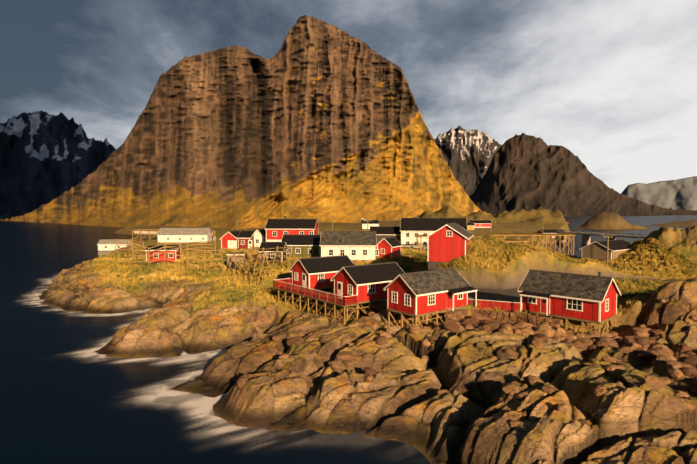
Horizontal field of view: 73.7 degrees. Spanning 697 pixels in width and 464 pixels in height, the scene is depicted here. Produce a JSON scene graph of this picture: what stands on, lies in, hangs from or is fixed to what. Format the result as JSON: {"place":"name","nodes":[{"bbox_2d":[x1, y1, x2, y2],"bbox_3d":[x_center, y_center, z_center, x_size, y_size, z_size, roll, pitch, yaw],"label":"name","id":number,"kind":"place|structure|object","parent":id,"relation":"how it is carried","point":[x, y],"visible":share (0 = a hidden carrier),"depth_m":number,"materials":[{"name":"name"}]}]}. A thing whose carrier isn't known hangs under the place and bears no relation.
{"place":"outdoors","nodes":[
{"label":"outdoors","id":0,"kind":"place"},
{"bbox_2d":[0,110,115,215],"bbox_3d":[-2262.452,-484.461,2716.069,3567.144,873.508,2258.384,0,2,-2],"label":"mountain","id":1,"kind":"structure","parent":0,"point":[45,157],"depth_m":2941.24,"materials":[{"name":"black stone"}]},
{"bbox_2d":[0,15,492,229],"bbox_3d":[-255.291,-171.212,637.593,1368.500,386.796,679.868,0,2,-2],"label":"mountain","id":2,"kind":"structure","parent":0,"point":[320,121],"depth_m":633.15,"materials":[{"name":"brown stone"}]},
{"bbox_2d":[0,215,696,463],"bbox_3d":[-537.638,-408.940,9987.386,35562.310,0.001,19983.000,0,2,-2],"label":"sea","id":3,"kind":"structure","parent":0,"point":[68,395],"depth_m":39.58,"materials":[{"name":"liquid"}]},
{"bbox_2d":[0,0,696,193],"label":"sky","id":4,"kind":"structure","parent":0,"point":[611,83],"materials":[{"name":"grey"}]},
{"bbox_2d":[39,206,696,463],"bbox_3d":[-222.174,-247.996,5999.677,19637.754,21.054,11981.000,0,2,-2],"label":"ground","id":5,"kind":"structure","parent":0,"point":[630,416],"depth_m":39.87,"materials":[{"name":"brown stone"}]},
{"bbox_2d":[97,239,131,250],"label":"white hut","id":6,"kind":"object","parent":5,"relation":"on","point":[106,244],"visible":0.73,"depth_m":186.35,"materials":[{"name":"paint"}]},
{"bbox_2d":[145,245,182,266],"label":"red hut","id":7,"kind":"object","parent":5,"relation":"on","point":[172,256],"visible":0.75,"depth_m":98.78,"materials":[{"name":"paint"}]},
{"bbox_2d":[157,228,215,242],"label":"long white shed","id":8,"kind":"object","parent":5,"relation":"on","point":[179,235],"visible":0.96,"depth_m":186.40,"materials":[{"name":"paint"}]},
{"bbox_2d":[114,229,295,285],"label":"fish drying racks","id":9,"kind":"object","parent":5,"relation":"on","point":[215,254],"visible":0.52,"depth_m":89.85,"materials":[{"name":"brown wood"}]},
{"bbox_2d":[135,230,212,235],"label":"stockfish hanging","id":10,"kind":"object","parent":9,"relation":"on","point":[144,232],"visible":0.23,"depth_m":206.44},
{"bbox_2d":[220,230,239,249],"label":"red garage","id":11,"kind":"structure","parent":5,"relation":"on","point":[229,239],"depth_m":120.27,"materials":[{"name":"paint"}]},
{"bbox_2d":[227,253,247,268],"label":"shed","id":12,"kind":"structure","parent":5,"relation":"on","point":[229,259],"depth_m":94.11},
{"bbox_2d":[236,231,254,249],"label":"dark red house","id":13,"kind":"structure","parent":5,"relation":"on","point":[245,239],"depth_m":118.49,"materials":[{"name":"paint"}]},
{"bbox_2d":[254,229,265,247],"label":"white house","id":14,"kind":"structure","parent":5,"relation":"on","point":[259,236],"depth_m":121.23,"materials":[{"name":"paint"}]},
{"bbox_2d":[258,242,287,263],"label":"shed","id":15,"kind":"structure","parent":5,"relation":"on","point":[265,245],"depth_m":94.26,"materials":[{"name":"grey paint"}]},
{"bbox_2d":[264,216,318,241],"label":"house","id":16,"kind":"structure","parent":5,"relation":"on","point":[277,230],"depth_m":116.33,"materials":[{"name":"paint"}]},
{"bbox_2d":[281,235,320,257],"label":"green house","id":17,"kind":"structure","parent":5,"relation":"on","point":[306,246],"depth_m":100.87,"materials":[{"name":"paint"}]},
{"bbox_2d":[273,278,357,324],"bbox_3d":[-4.477,9.358,60.320,2.895,4.689,16.780,-2,3,-38],"label":"wooden deck","id":18,"kind":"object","parent":5,"relation":"on","point":[312,294],"visible":0.94,"depth_m":58.58,"materials":[{"name":"brown wood"}]},
{"bbox_2d":[289,255,353,305],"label":"cabin","id":19,"kind":"object","parent":5,"relation":"on","point":[316,273],"visible":0.58,"depth_m":65.79,"materials":[{"name":"red paint"}]},
{"bbox_2d":[320,228,378,261],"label":"house","id":20,"kind":"structure","parent":5,"relation":"on","point":[356,245],"depth_m":94.27,"materials":[{"name":"paint"}]},
{"bbox_2d":[331,262,404,316],"bbox_3d":[2.763,7.502,58.507,8.620,6.996,5.250,-2,3,-38],"label":"cabin","id":21,"kind":"object","parent":5,"relation":"on","point":[367,283],"visible":0.77,"depth_m":56.32,"materials":[{"name":"red paint"}]},
{"bbox_2d":[361,220,378,229],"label":"white house","id":22,"kind":"structure","parent":5,"relation":"on","point":[370,223],"depth_m":226.20,"materials":[{"name":"paint"}]},
{"bbox_2d":[370,226,400,242],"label":"house","id":23,"kind":"structure","parent":5,"relation":"on","point":[382,232],"depth_m":146.28,"materials":[{"name":"grey paint"}]},
{"bbox_2d":[375,237,402,259],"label":"red hut","id":24,"kind":"object","parent":5,"relation":"on","point":[389,248],"visible":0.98,"depth_m":96.83,"materials":[{"name":"paint"}]},
{"bbox_2d":[90,236,696,331],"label":"grass tufts","id":25,"kind":"object","parent":5,"relation":"on","point":[621,265],"visible":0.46,"depth_m":83.13,"materials":[{"name":"yellow plant"}]},
{"bbox_2d":[184,215,612,265],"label":"utility poles","id":26,"kind":"object","parent":5,"relation":"on","point":[607,237],"visible":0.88,"depth_m":117.50,"materials":[{"name":"brown wood"}]},
{"bbox_2d":[238,216,602,245],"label":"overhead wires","id":27,"kind":"object","parent":26,"relation":"on","point":[415,216],"visible":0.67,"depth_m":157.56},
{"bbox_2d":[383,268,477,327],"bbox_3d":[9.130,7.823,51.465,8.920,7.040,5.830,-2,3,-38],"label":"cabin","id":28,"kind":"object","parent":5,"relation":"on","point":[416,295],"visible":0.83,"depth_m":49.80,"materials":[{"name":"red paint"}]},
{"bbox_2d":[400,215,466,248],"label":"white house","id":29,"kind":"structure","parent":5,"relation":"on","point":[410,228],"depth_m":141.62,"materials":[{"name":"paint"}]},
{"bbox_2d":[425,222,473,269],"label":"red barn","id":30,"kind":"structure","parent":5,"relation":"on","point":[448,242],"depth_m":69.25,"materials":[{"name":"paint"}]},
{"bbox_2d":[237,299,696,429],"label":"boulders","id":31,"kind":"object","parent":5,"relation":"on","point":[681,360],"visible":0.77,"depth_m":40.51,"materials":[{"name":"brown stone"}]},
{"bbox_2d":[434,126,501,195],"bbox_3d":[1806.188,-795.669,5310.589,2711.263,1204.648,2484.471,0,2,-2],"label":"mountain peak","id":32,"kind":"structure","parent":5,"relation":"on","point":[468,155],"depth_m":5669.20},
{"bbox_2d":[467,223,474,230],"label":"yellow house","id":33,"kind":"structure","parent":5,"relation":"on","point":[470,226],"depth_m":252.57,"materials":[{"name":"paint"}]},
{"bbox_2d":[467,220,490,228],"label":"red cabin","id":34,"kind":"object","parent":5,"relation":"on","point":[484,224],"visible":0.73,"depth_m":271.77,"materials":[{"name":"paint"}]},
{"bbox_2d":[415,233,575,255],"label":"fish racks","id":35,"kind":"object","parent":5,"relation":"on","point":[515,240],"visible":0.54,"depth_m":147.95,"materials":[{"name":"brown wood"}]},
{"bbox_2d":[444,309,562,327],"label":"stone wall","id":36,"kind":"structure","parent":5,"relation":"on","point":[535,320],"depth_m":49.92,"materials":[{"name":"brown stone"}]},
{"bbox_2d":[468,299,520,311],"bbox_3d":[16.058,8.113,51.422,5.662,1.045,0.130,1,3,24],"label":"yard fence","id":37,"kind":"object","parent":36,"relation":"on","point":[496,303],"visible":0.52,"depth_m":51.28,"materials":[{"name":"red paint"}]},
{"bbox_2d":[537,229,564,239],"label":"house","id":38,"kind":"structure","parent":5,"relation":"on","point":[551,231],"depth_m":242.76,"materials":[{"name":"paint"}]},
{"bbox_2d":[517,270,620,335],"bbox_3d":[22.858,7.651,48.782,6.180,7.448,8.520,-2,3,-43],"label":"cabin","id":39,"kind":"object","parent":5,"relation":"on","point":[589,299],"visible":0.85,"depth_m":47.12,"materials":[{"name":"red paint"}]},
{"bbox_2d":[557,230,646,243],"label":"drying rack","id":40,"kind":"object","parent":5,"relation":"on","point":[586,238],"depth_m":222.81,"materials":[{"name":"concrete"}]},
{"bbox_2d":[580,239,630,261],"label":"boathouse","id":41,"kind":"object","parent":5,"relation":"on","point":[598,250],"visible":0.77,"depth_m":112.76,"materials":[{"name":"grey wood"}]},
{"bbox_2d":[621,176,696,210],"bbox_3d":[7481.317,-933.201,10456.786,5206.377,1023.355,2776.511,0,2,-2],"label":"distant mountain","id":42,"kind":"structure","parent":5,"relation":"on","point":[677,194],"depth_m":10622.36,"materials":[{"name":"grey stone"}]},
{"bbox_2d":[469,133,695,216],"bbox_3d":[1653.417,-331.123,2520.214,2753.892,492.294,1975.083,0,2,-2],"label":"brown mountain","id":43,"kind":"structure","parent":0,"point":[525,172],"depth_m":2329.29,"materials":[{"name":"brown stone"}]},
{"bbox_2d":[660,208,696,214],"bbox_3d":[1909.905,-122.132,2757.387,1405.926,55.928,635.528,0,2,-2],"label":"shore","id":44,"kind":"structure","parent":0,"point":[687,212],"depth_m":2862.17,"materials":[{"name":"brown stone"}]}
]}

